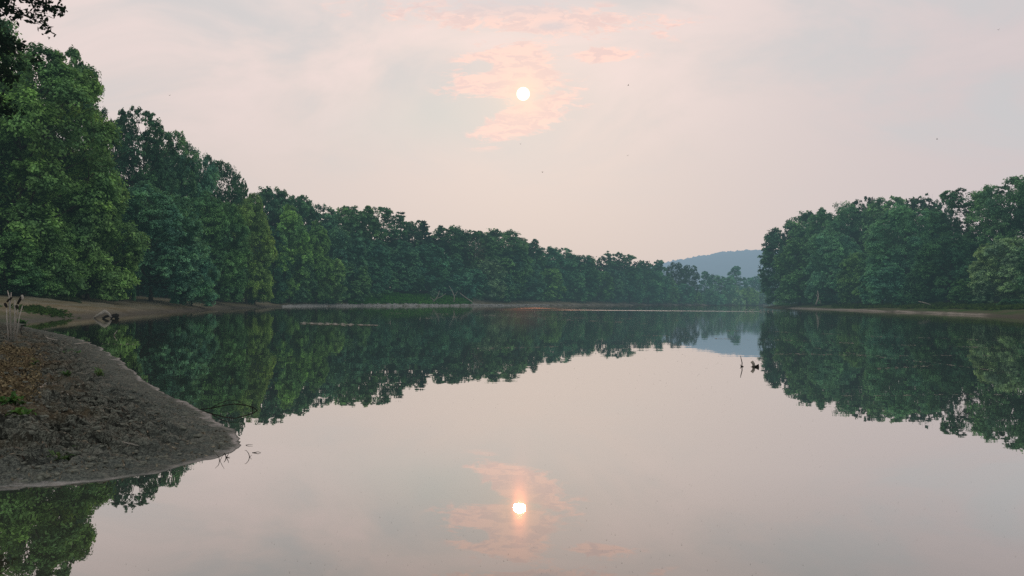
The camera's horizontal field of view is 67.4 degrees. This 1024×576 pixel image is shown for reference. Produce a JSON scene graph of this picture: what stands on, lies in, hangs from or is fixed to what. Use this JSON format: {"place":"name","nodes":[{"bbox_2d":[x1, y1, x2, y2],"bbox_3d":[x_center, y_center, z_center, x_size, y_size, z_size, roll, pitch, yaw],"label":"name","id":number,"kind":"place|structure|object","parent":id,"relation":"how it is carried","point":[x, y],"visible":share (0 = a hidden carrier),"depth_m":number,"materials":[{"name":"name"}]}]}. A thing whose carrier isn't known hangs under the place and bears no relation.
{"place":"outdoors","nodes":[
{"label":"outdoors","id":0,"kind":"place"},
{"bbox_2d":[0,305,1023,575],"bbox_3d":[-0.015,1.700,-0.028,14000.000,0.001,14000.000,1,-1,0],"label":"river","id":1,"kind":"structure","parent":0,"point":[556,441],"depth_m":8.81,"materials":[{"name":"liquid"}]},
{"bbox_2d":[102,307,1014,571],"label":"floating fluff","id":2,"kind":"object","parent":1,"relation":"on","point":[697,375],"visible":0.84,"depth_m":26.57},
{"bbox_2d":[0,291,1023,490],"bbox_3d":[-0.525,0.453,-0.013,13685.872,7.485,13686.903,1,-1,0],"label":"ground","id":3,"kind":"structure","parent":0,"point":[109,436],"depth_m":10.86,"materials":[{"name":"soil"}]},
{"bbox_2d":[4,290,23,340],"bbox_3d":[-16.372,0.996,25.266,0.646,1.826,0.143,1,-1,0],"label":"dead plant","id":4,"kind":"object","parent":3,"relation":"on","point":[15,305],"visible":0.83,"depth_m":25.21,"materials":[{"name":"plant"}]},
{"bbox_2d":[0,17,36,274],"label":"broadleaf tree","id":5,"kind":"object","parent":3,"relation":"on","point":[10,27],"visible":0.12,"depth_m":83.79,"materials":[{"name":"green plant"}]},
{"bbox_2d":[0,342,46,404],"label":"ground cover","id":6,"kind":"object","parent":3,"relation":"on","point":[9,379],"visible":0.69,"depth_m":14.76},
{"bbox_2d":[0,230,53,295],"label":"broadleaf tree","id":7,"kind":"object","parent":3,"relation":"on","point":[8,250],"visible":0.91,"depth_m":73.18,"materials":[{"name":"green plant"}]},
{"bbox_2d":[0,0,67,120],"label":"broadleaf tree","id":8,"kind":"object","parent":3,"relation":"on","point":[6,49],"visible":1,"depth_m":32.88,"materials":[{"name":"green plant"}]},
{"bbox_2d":[0,303,81,317],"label":"grass","id":9,"kind":"structure","parent":3,"relation":"on","point":[40,310],"depth_m":58.76,"materials":[{"name":"green plant"}]},
{"bbox_2d":[0,289,81,302],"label":"grass","id":10,"kind":"structure","parent":3,"relation":"on","point":[78,299],"depth_m":74.53,"materials":[{"name":"green plant"}]},
{"bbox_2d":[10,217,82,297],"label":"broadleaf tree","id":11,"kind":"object","parent":3,"relation":"on","point":[72,235],"visible":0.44,"depth_m":76.88,"materials":[{"name":"green plant"}]},
{"bbox_2d":[7,45,110,224],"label":"broadleaf tree","id":12,"kind":"object","parent":3,"relation":"on","point":[74,54],"visible":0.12,"depth_m":86.53,"materials":[{"name":"green plant"}]},
{"bbox_2d":[0,42,134,294],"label":"broadleaf tree","id":13,"kind":"object","parent":3,"relation":"on","point":[106,188],"visible":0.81,"depth_m":77.12,"materials":[{"name":"green plant"}]},
{"bbox_2d":[36,179,150,301],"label":"broadleaf tree","id":14,"kind":"object","parent":3,"relation":"on","point":[100,273],"visible":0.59,"depth_m":81.85,"materials":[{"name":"green plant"}]},
{"bbox_2d":[80,106,142,234],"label":"broadleaf tree","id":15,"kind":"object","parent":3,"relation":"on","point":[129,136],"visible":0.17,"depth_m":115.67,"materials":[{"name":"green plant"}]},
{"bbox_2d":[0,331,224,482],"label":"mud clods","id":16,"kind":"object","parent":3,"relation":"on","point":[44,476],"visible":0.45,"depth_m":8.77,"materials":[{"name":"soil"}]},
{"bbox_2d":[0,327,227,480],"bbox_3d":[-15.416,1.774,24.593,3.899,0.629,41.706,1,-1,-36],"label":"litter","id":17,"kind":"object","parent":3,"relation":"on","point":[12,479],"visible":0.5,"depth_m":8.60,"materials":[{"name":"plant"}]},
{"bbox_2d":[105,234,139,300],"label":"broadleaf tree","id":18,"kind":"object","parent":3,"relation":"on","point":[131,293],"visible":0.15,"depth_m":89.51,"materials":[{"name":"green plant"}]},
{"bbox_2d":[111,105,180,294],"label":"broadleaf tree","id":19,"kind":"object","parent":3,"relation":"on","point":[153,125],"visible":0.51,"depth_m":116.89,"materials":[{"name":"green plant"}]},
{"bbox_2d":[107,180,209,301],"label":"broadleaf tree","id":20,"kind":"object","parent":3,"relation":"on","point":[168,209],"visible":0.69,"depth_m":96.17,"materials":[{"name":"green plant"}]},
{"bbox_2d":[141,129,201,296],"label":"broadleaf tree","id":21,"kind":"object","parent":3,"relation":"on","point":[181,141],"visible":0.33,"depth_m":122.64,"materials":[{"name":"green plant"}]},
{"bbox_2d":[144,211,212,297],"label":"broadleaf tree","id":22,"kind":"object","parent":3,"relation":"on","point":[201,235],"visible":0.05,"depth_m":119.30,"materials":[{"name":"green plant"}]},
{"bbox_2d":[152,141,221,268],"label":"broadleaf tree","id":23,"kind":"object","parent":3,"relation":"on","point":[208,178],"visible":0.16,"depth_m":126.51,"materials":[{"name":"green plant"}]},
{"bbox_2d":[166,241,221,306],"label":"broadleaf tree","id":24,"kind":"object","parent":3,"relation":"on","point":[205,287],"visible":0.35,"depth_m":105.11,"materials":[{"name":"green plant"}]},
{"bbox_2d":[187,190,253,302],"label":"broadleaf tree","id":25,"kind":"object","parent":3,"relation":"on","point":[237,251],"visible":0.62,"depth_m":122.03,"materials":[{"name":"green plant"}]},
{"bbox_2d":[198,154,244,237],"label":"broadleaf tree","id":26,"kind":"object","parent":3,"relation":"on","point":[233,181],"visible":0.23,"depth_m":139.68,"materials":[{"name":"green plant"}]},
{"bbox_2d":[213,241,249,303],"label":"broadleaf tree","id":27,"kind":"object","parent":3,"relation":"on","point":[243,286],"visible":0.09,"depth_m":134.08,"materials":[{"name":"green plant"}]},
{"bbox_2d":[224,192,278,305],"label":"broadleaf tree","id":28,"kind":"object","parent":3,"relation":"on","point":[253,215],"visible":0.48,"depth_m":138.77,"materials":[{"name":"green plant"}]},
{"bbox_2d":[242,251,273,303],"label":"broadleaf tree","id":29,"kind":"object","parent":3,"relation":"on","point":[251,300],"visible":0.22,"depth_m":142.47,"materials":[{"name":"green plant"}]},
{"bbox_2d":[248,186,298,294],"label":"broadleaf tree","id":30,"kind":"object","parent":3,"relation":"on","point":[267,196],"visible":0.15,"depth_m":178.05,"materials":[{"name":"green plant"}]},
{"bbox_2d":[256,226,291,301],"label":"broadleaf tree","id":31,"kind":"object","parent":3,"relation":"on","point":[281,285],"visible":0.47,"depth_m":161.38,"materials":[{"name":"green plant"}]},
{"bbox_2d":[272,203,313,302],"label":"broadleaf tree","id":32,"kind":"object","parent":3,"relation":"on","point":[290,220],"visible":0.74,"depth_m":164.66,"materials":[{"name":"green plant"}]},
{"bbox_2d":[271,195,321,294],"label":"broadleaf tree","id":33,"kind":"object","parent":3,"relation":"on","point":[303,207],"visible":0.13,"depth_m":190.24,"materials":[{"name":"green plant"}]},
{"bbox_2d":[284,254,317,303],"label":"broadleaf tree","id":34,"kind":"object","parent":3,"relation":"on","point":[302,296],"visible":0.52,"depth_m":166.14,"materials":[{"name":"green plant"}]},
{"bbox_2d":[301,220,335,302],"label":"broadleaf tree","id":35,"kind":"object","parent":3,"relation":"on","point":[318,232],"visible":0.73,"depth_m":172.59,"materials":[{"name":"green plant"}]},
{"bbox_2d":[304,199,340,256],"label":"broadleaf tree","id":36,"kind":"object","parent":3,"relation":"on","point":[332,223],"visible":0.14,"depth_m":199.26,"materials":[{"name":"green plant"}]},
{"bbox_2d":[310,258,347,303],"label":"broadleaf tree","id":37,"kind":"object","parent":3,"relation":"on","point":[338,268],"visible":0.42,"depth_m":177.33,"materials":[{"name":"green plant"}]},
{"bbox_2d":[321,226,367,299],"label":"broadleaf tree","id":38,"kind":"object","parent":3,"relation":"on","point":[341,239],"visible":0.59,"depth_m":188.34,"materials":[{"name":"green plant"}]},
{"bbox_2d":[334,261,372,301],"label":"broadleaf tree","id":39,"kind":"object","parent":3,"relation":"on","point":[357,283],"visible":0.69,"depth_m":185.64,"materials":[{"name":"green plant"}]},
{"bbox_2d":[328,205,387,286],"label":"broadleaf tree","id":40,"kind":"object","parent":3,"relation":"on","point":[353,220],"visible":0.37,"depth_m":202.61,"materials":[{"name":"green plant"}]},
{"bbox_2d":[1,138,720,301],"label":"woodland","id":41,"kind":"object","parent":3,"relation":"on","point":[598,261],"visible":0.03,"depth_m":257.15,"materials":[{"name":"green plant"}]},
{"bbox_2d":[343,238,393,293],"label":"broadleaf tree","id":42,"kind":"object","parent":3,"relation":"on","point":[382,256],"visible":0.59,"depth_m":198.04,"materials":[{"name":"green plant"}]},
{"bbox_2d":[356,206,407,269],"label":"broadleaf tree","id":43,"kind":"object","parent":3,"relation":"on","point":[393,233],"visible":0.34,"depth_m":212.33,"materials":[{"name":"green plant"}]},
{"bbox_2d":[381,241,423,292],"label":"broadleaf tree","id":44,"kind":"object","parent":3,"relation":"on","point":[413,258],"visible":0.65,"depth_m":211.35,"materials":[{"name":"green plant"}]},
{"bbox_2d":[348,291,472,304],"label":"grass","id":45,"kind":"structure","parent":3,"relation":"on","point":[393,297],"depth_m":208.19,"materials":[{"name":"green plant"}]},
{"bbox_2d":[396,266,425,292],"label":"broadleaf tree","id":46,"kind":"object","parent":3,"relation":"on","point":[421,279],"visible":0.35,"depth_m":215.91,"materials":[{"name":"green plant"}]},
{"bbox_2d":[281,303,548,306],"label":"pebbles","id":47,"kind":"object","parent":3,"relation":"on","point":[367,304],"visible":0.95,"depth_m":193.98,"materials":[{"name":"stone"}]},
{"bbox_2d":[401,220,432,291],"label":"broadleaf tree","id":48,"kind":"object","parent":3,"relation":"on","point":[416,234],"visible":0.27,"depth_m":235.46,"materials":[{"name":"green plant"}]},
{"bbox_2d":[404,243,450,292],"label":"broadleaf tree","id":49,"kind":"object","parent":3,"relation":"on","point":[430,267],"visible":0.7,"depth_m":223.92,"materials":[{"name":"green plant"}]},
{"bbox_2d":[433,257,467,293],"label":"broadleaf tree","id":50,"kind":"object","parent":3,"relation":"on","point":[456,265],"visible":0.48,"depth_m":231.36,"materials":[{"name":"green plant"}]},
{"bbox_2d":[430,225,479,290],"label":"broadleaf tree","id":51,"kind":"object","parent":3,"relation":"on","point":[453,243],"visible":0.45,"depth_m":242.59,"materials":[{"name":"green plant"}]},
{"bbox_2d":[445,272,477,298],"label":"broadleaf tree","id":52,"kind":"object","parent":3,"relation":"on","point":[468,281],"visible":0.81,"depth_m":230.34,"materials":[{"name":"green plant"}]},
{"bbox_2d":[459,268,490,297],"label":"broadleaf tree","id":53,"kind":"object","parent":3,"relation":"on","point":[479,276],"visible":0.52,"depth_m":235.72,"materials":[{"name":"green plant"}]},
{"bbox_2d":[456,230,500,293],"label":"broadleaf tree","id":54,"kind":"object","parent":3,"relation":"on","point":[481,237],"visible":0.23,"depth_m":252.95,"materials":[{"name":"green plant"}]},
{"bbox_2d":[466,259,507,302],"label":"broadleaf tree","id":55,"kind":"object","parent":3,"relation":"on","point":[487,267],"visible":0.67,"depth_m":243.47,"materials":[{"name":"green plant"}]},
{"bbox_2d":[489,273,515,301],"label":"broadleaf tree","id":56,"kind":"object","parent":3,"relation":"on","point":[507,294],"visible":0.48,"depth_m":250.19,"materials":[{"name":"green plant"}]},
{"bbox_2d":[474,228,534,299],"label":"broadleaf tree","id":57,"kind":"object","parent":3,"relation":"on","point":[498,246],"visible":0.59,"depth_m":256.87,"materials":[{"name":"green plant"}]},
{"bbox_2d":[490,247,534,300],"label":"broadleaf tree","id":58,"kind":"object","parent":3,"relation":"on","point":[516,257],"visible":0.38,"depth_m":258.36,"materials":[{"name":"green plant"}]},
{"bbox_2d":[515,238,547,299],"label":"broadleaf tree","id":59,"kind":"object","parent":3,"relation":"on","point":[533,248],"visible":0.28,"depth_m":279.51,"materials":[{"name":"green plant"}]},
{"bbox_2d":[517,257,546,301],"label":"broadleaf tree","id":60,"kind":"object","parent":3,"relation":"on","point":[534,265],"visible":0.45,"depth_m":272.66,"materials":[{"name":"green plant"}]},
{"bbox_2d":[533,246,566,300],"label":"broadleaf tree","id":61,"kind":"object","parent":3,"relation":"on","point":[552,252],"visible":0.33,"depth_m":289.21,"materials":[{"name":"green plant"}]},
{"bbox_2d":[533,267,566,301],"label":"broadleaf tree","id":62,"kind":"object","parent":3,"relation":"on","point":[556,276],"visible":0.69,"depth_m":282.78,"materials":[{"name":"green plant"}]},
{"bbox_2d":[545,247,578,300],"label":"broadleaf tree","id":63,"kind":"object","parent":3,"relation":"on","point":[569,263],"visible":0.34,"depth_m":303.23,"materials":[{"name":"green plant"}]},
{"bbox_2d":[557,271,589,301],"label":"broadleaf tree","id":64,"kind":"object","parent":3,"relation":"on","point":[570,292],"visible":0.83,"depth_m":300.12,"materials":[{"name":"green plant"}]},
{"bbox_2d":[561,254,600,301],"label":"broadleaf tree","id":65,"kind":"object","parent":3,"relation":"on","point":[586,267],"visible":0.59,"depth_m":308.69,"materials":[{"name":"green plant"}]},
{"bbox_2d":[586,270,614,301],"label":"broadleaf tree","id":66,"kind":"object","parent":3,"relation":"on","point":[607,295],"visible":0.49,"depth_m":322.56,"materials":[{"name":"green plant"}]},
{"bbox_2d":[598,266,628,302],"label":"broadleaf tree","id":67,"kind":"object","parent":3,"relation":"on","point":[617,280],"visible":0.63,"depth_m":332.36,"materials":[{"name":"green plant"}]},
{"bbox_2d":[601,251,638,299],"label":"broadleaf tree","id":68,"kind":"object","parent":3,"relation":"on","point":[612,263],"visible":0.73,"depth_m":343.00,"materials":[{"name":"green plant"}]},
{"bbox_2d":[614,266,644,302],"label":"broadleaf tree","id":69,"kind":"object","parent":3,"relation":"on","point":[631,290],"visible":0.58,"depth_m":346.35,"materials":[{"name":"green plant"}]},
{"bbox_2d":[635,260,654,303],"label":"broadleaf tree","id":70,"kind":"object","parent":3,"relation":"on","point":[641,264],"visible":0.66,"depth_m":360.59,"materials":[{"name":"green plant"}]},
{"bbox_2d":[632,270,664,303],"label":"broadleaf tree","id":71,"kind":"object","parent":3,"relation":"on","point":[655,290],"visible":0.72,"depth_m":362.91,"materials":[{"name":"green plant"}]},
{"bbox_2d":[647,259,671,304],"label":"broadleaf tree","id":72,"kind":"object","parent":3,"relation":"on","point":[657,267],"visible":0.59,"depth_m":369.86,"materials":[{"name":"green plant"}]},
{"bbox_2d":[660,277,679,303],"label":"broadleaf tree","id":73,"kind":"object","parent":3,"relation":"on","point":[674,297],"visible":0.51,"depth_m":381.83,"materials":[{"name":"green plant"}]},
{"bbox_2d":[666,262,687,294],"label":"broadleaf tree","id":74,"kind":"object","parent":3,"relation":"on","point":[674,274],"visible":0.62,"depth_m":402.27,"materials":[{"name":"green plant"}]},
{"bbox_2d":[668,283,695,303],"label":"broadleaf tree","id":75,"kind":"object","parent":3,"relation":"on","point":[686,297],"visible":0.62,"depth_m":394.62,"materials":[{"name":"green plant"}]},
{"bbox_2d":[677,265,699,303],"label":"broadleaf tree","id":76,"kind":"object","parent":3,"relation":"on","point":[692,281],"visible":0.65,"depth_m":405.92,"materials":[{"name":"green plant"}]},
{"bbox_2d":[696,271,712,300],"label":"broadleaf tree","id":77,"kind":"object","parent":3,"relation":"on","point":[706,276],"visible":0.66,"depth_m":438.89,"materials":[{"name":"green plant"}]},
{"bbox_2d":[701,289,718,304],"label":"shrub","id":78,"kind":"object","parent":3,"relation":"on","point":[708,294],"visible":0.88,"depth_m":422.38,"materials":[{"name":"green plant"}]},
{"bbox_2d":[706,274,737,303],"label":"broadleaf tree","id":79,"kind":"object","parent":3,"relation":"on","point":[727,284],"visible":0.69,"depth_m":436.49,"materials":[{"name":"green plant"}]},
{"bbox_2d":[722,286,745,304],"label":"shrub","id":80,"kind":"object","parent":3,"relation":"on","point":[733,299],"visible":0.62,"depth_m":441.15,"materials":[{"name":"green plant"}]},
{"bbox_2d":[722,266,748,300],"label":"broadleaf tree","id":81,"kind":"object","parent":3,"relation":"on","point":[735,271],"visible":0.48,"depth_m":468.51,"materials":[{"name":"green plant"}]},
{"bbox_2d":[736,286,761,304],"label":"shrub","id":82,"kind":"object","parent":3,"relation":"on","point":[749,295],"visible":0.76,"depth_m":450.90,"materials":[{"name":"green plant"}]},
{"bbox_2d":[757,226,808,304],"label":"broadleaf tree","id":83,"kind":"object","parent":3,"relation":"on","point":[774,239],"visible":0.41,"depth_m":266.49,"materials":[{"name":"green plant"}]},
{"bbox_2d":[773,235,826,304],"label":"broadleaf tree","id":84,"kind":"object","parent":3,"relation":"on","point":[793,281],"visible":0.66,"depth_m":243.89,"materials":[{"name":"green plant"}]},
{"bbox_2d":[770,210,838,300],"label":"broadleaf tree","id":85,"kind":"object","parent":3,"relation":"on","point":[803,221],"visible":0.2,"depth_m":259.66,"materials":[{"name":"green plant"}]},
{"bbox_2d":[801,228,862,303],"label":"broadleaf tree","id":86,"kind":"object","parent":3,"relation":"on","point":[827,253],"visible":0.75,"depth_m":225.16,"materials":[{"name":"green plant"}]},
{"bbox_2d":[802,200,867,301],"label":"broadleaf tree","id":87,"kind":"object","parent":3,"relation":"on","point":[845,213],"visible":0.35,"depth_m":242.03,"materials":[{"name":"green plant"}]},
{"bbox_2d":[835,251,881,302],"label":"broadleaf tree","id":88,"kind":"object","parent":3,"relation":"on","point":[843,278],"visible":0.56,"depth_m":211.09,"materials":[{"name":"green plant"}]},
{"bbox_2d":[845,196,880,247],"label":"broadleaf tree","id":89,"kind":"object","parent":3,"relation":"on","point":[855,202],"visible":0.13,"depth_m":242.34,"materials":[{"name":"green plant"}]},
{"bbox_2d":[857,261,909,303],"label":"broadleaf tree","id":90,"kind":"object","parent":3,"relation":"on","point":[871,275],"visible":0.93,"depth_m":185.32,"materials":[{"name":"green plant"}]},
{"bbox_2d":[859,195,919,300],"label":"broadleaf tree","id":91,"kind":"object","parent":3,"relation":"on","point":[867,221],"visible":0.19,"depth_m":231.08,"materials":[{"name":"green plant"}]},
{"bbox_2d":[863,202,948,300],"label":"broadleaf tree","id":92,"kind":"object","parent":3,"relation":"on","point":[895,216],"visible":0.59,"depth_m":191.11,"materials":[{"name":"green plant"}]},
{"bbox_2d":[892,295,921,304],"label":"bush","id":93,"kind":"object","parent":3,"relation":"on","point":[910,299],"visible":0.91,"depth_m":170.67,"materials":[{"name":"green plant"}]},
{"bbox_2d":[899,193,946,229],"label":"broadleaf tree","id":94,"kind":"object","parent":3,"relation":"on","point":[921,202],"visible":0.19,"depth_m":223.71,"materials":[{"name":"green plant"}]},
{"bbox_2d":[901,267,945,302],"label":"broadleaf tree","id":95,"kind":"object","parent":3,"relation":"on","point":[908,280],"visible":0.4,"depth_m":175.30,"materials":[{"name":"green plant"}]},
{"bbox_2d":[831,302,1023,309],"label":"grass","id":96,"kind":"structure","parent":3,"relation":"on","point":[974,306],"depth_m":150.16,"materials":[{"name":"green plant"}]},
{"bbox_2d":[912,232,985,302],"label":"broadleaf tree","id":97,"kind":"object","parent":3,"relation":"on","point":[959,247],"visible":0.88,"depth_m":166.36,"materials":[{"name":"green plant"}]},
{"bbox_2d":[926,187,1011,301],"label":"broadleaf tree","id":98,"kind":"object","parent":3,"relation":"on","point":[954,200],"visible":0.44,"depth_m":179.26,"materials":[{"name":"green plant"}]},
{"bbox_2d":[946,277,994,302],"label":"broadleaf tree","id":99,"kind":"object","parent":3,"relation":"on","point":[963,295],"visible":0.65,"depth_m":151.51,"materials":[{"name":"green plant"}]},
{"bbox_2d":[962,175,1023,269],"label":"broadleaf tree","id":100,"kind":"object","parent":3,"relation":"on","point":[990,211],"visible":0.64,"depth_m":164.97,"materials":[{"name":"green plant"}]},
{"bbox_2d":[966,235,1023,302],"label":"broadleaf tree","id":101,"kind":"object","parent":3,"relation":"on","point":[989,253],"visible":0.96,"depth_m":141.23,"materials":[{"name":"green plant"}]},
{"bbox_2d":[993,182,1023,298],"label":"broadleaf tree","id":102,"kind":"object","parent":3,"relation":"on","point":[1017,197],"visible":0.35,"depth_m":159.11,"materials":[{"name":"green plant"}]},
{"bbox_2d":[1013,244,1023,290],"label":"broadleaf tree","id":103,"kind":"object","parent":3,"relation":"on","point":[1021,277],"visible":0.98,"depth_m":136.26,"materials":[{"name":"green plant"}]},
{"bbox_2d":[0,0,1023,270],"label":"sky","id":104,"kind":"structure","parent":0,"point":[734,119],"materials":[{"name":"pink"}]},
{"bbox_2d":[596,249,777,293],"bbox_3d":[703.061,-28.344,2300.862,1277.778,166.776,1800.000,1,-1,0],"label":"hill","id":105,"kind":"structure","parent":0,"point":[722,263],"depth_m":1872.64,"materials":[{"name":"blue"}]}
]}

